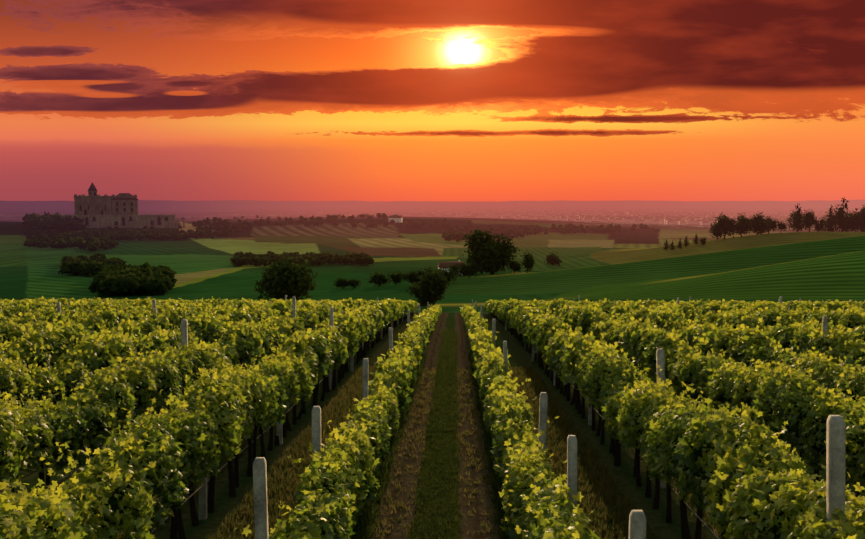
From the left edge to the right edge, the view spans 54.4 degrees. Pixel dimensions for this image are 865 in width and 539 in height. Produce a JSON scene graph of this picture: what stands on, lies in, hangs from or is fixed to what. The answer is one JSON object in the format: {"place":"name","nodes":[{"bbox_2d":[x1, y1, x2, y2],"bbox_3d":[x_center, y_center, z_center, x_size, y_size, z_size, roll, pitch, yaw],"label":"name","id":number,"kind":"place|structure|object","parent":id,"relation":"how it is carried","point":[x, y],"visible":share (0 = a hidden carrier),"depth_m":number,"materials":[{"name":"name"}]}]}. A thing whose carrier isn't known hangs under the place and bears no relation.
{"place":"outdoors","nodes":[
{"label":"outdoors","id":0,"kind":"place"},
{"bbox_2d":[0,200,864,538],"bbox_3d":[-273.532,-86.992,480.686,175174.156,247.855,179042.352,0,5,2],"label":"ground","id":1,"kind":"structure","parent":0,"point":[804,264],"depth_m":255.97,"materials":[{"name":"green plant"}]},
{"bbox_2d":[60,182,184,227],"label":"castle","id":2,"kind":"structure","parent":1,"relation":"on","point":[95,210],"depth_m":838.73,"materials":[{"name":"stone"}]},
{"bbox_2d":[388,215,401,222],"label":"valley house","id":3,"kind":"structure","parent":1,"relation":"on","point":[397,218],"depth_m":976.35,"materials":[{"name":"white"}]},
{"bbox_2d":[0,295,845,538],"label":"trellis posts","id":4,"kind":"object","parent":1,"relation":"on","point":[835,455],"visible":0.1,"depth_m":8.34,"materials":[{"name":"grey concrete"}]},
{"bbox_2d":[6,329,864,538],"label":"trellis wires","id":5,"kind":"object","parent":4,"relation":"attached to","point":[691,509],"depth_m":10.69,"materials":[{"name":"grey metal"}]},
{"bbox_2d":[0,300,864,400],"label":"vine leaves","id":6,"kind":"object","parent":1,"relation":"on","point":[347,333],"visible":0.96,"depth_m":21.09,"materials":[{"name":"green plant"}]},
{"bbox_2d":[0,296,864,331],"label":"vine leaves","id":7,"kind":"object","parent":1,"relation":"on","point":[395,309],"visible":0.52,"depth_m":36.93,"materials":[{"name":"green plant"}]},
{"bbox_2d":[0,305,864,538],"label":"grapevines","id":8,"kind":"object","parent":1,"relation":"on","point":[115,507],"depth_m":11.32,"materials":[{"name":"green plant"}]},
{"bbox_2d":[235,370,600,538],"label":"grapevines","id":9,"kind":"object","parent":8,"relation":"attached to","point":[544,501],"visible":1,"depth_m":9.53,"materials":[{"name":"green plant"}]},
{"bbox_2d":[0,335,864,538],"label":"vine leaves","id":10,"kind":"object","parent":8,"relation":"attached to","point":[60,510],"visible":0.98,"depth_m":9.84,"materials":[{"name":"green plant"}]},
{"bbox_2d":[368,317,517,419],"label":"grapevines","id":11,"kind":"object","parent":8,"relation":"attached to","point":[400,366],"visible":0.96,"depth_m":19.84,"materials":[{"name":"green plant"}]},
{"bbox_2d":[410,304,487,342],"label":"grapevines","id":12,"kind":"object","parent":8,"relation":"attached to","point":[432,314],"visible":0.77,"depth_m":38.16,"materials":[{"name":"green plant"}]},
{"bbox_2d":[10,312,859,538],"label":"vine trunks","id":13,"kind":"object","parent":1,"relation":"on","point":[177,528],"depth_m":13.50,"materials":[{"name":"brown wood"}]},
{"bbox_2d":[20,197,864,305],"bbox_3d":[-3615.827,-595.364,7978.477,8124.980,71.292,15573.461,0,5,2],"label":"trees","id":14,"kind":"object","parent":1,"relation":"on","point":[113,276],"materials":[{"name":"green plant"}]},
{"bbox_2d":[437,260,463,274],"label":"farm house","id":15,"kind":"structure","parent":1,"relation":"on","point":[441,265],"depth_m":324.11,"materials":[{"name":"brown"}]},
{"bbox_2d":[235,207,861,224],"bbox_3d":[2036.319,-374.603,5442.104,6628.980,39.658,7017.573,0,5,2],"label":"town houses","id":16,"kind":"structure","parent":1,"relation":"on","point":[686,216],"depth_m":4218.80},
{"bbox_2d":[0,0,864,201],"label":"sky","id":17,"kind":"structure","parent":0,"point":[174,100],"materials":[{"name":"orange"}]},
{"bbox_2d":[118,329,754,538],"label":"ground","id":18,"kind":"structure","parent":0,"point":[436,511],"depth_m":13.52,"materials":[{"name":"brown soil"}]}
]}

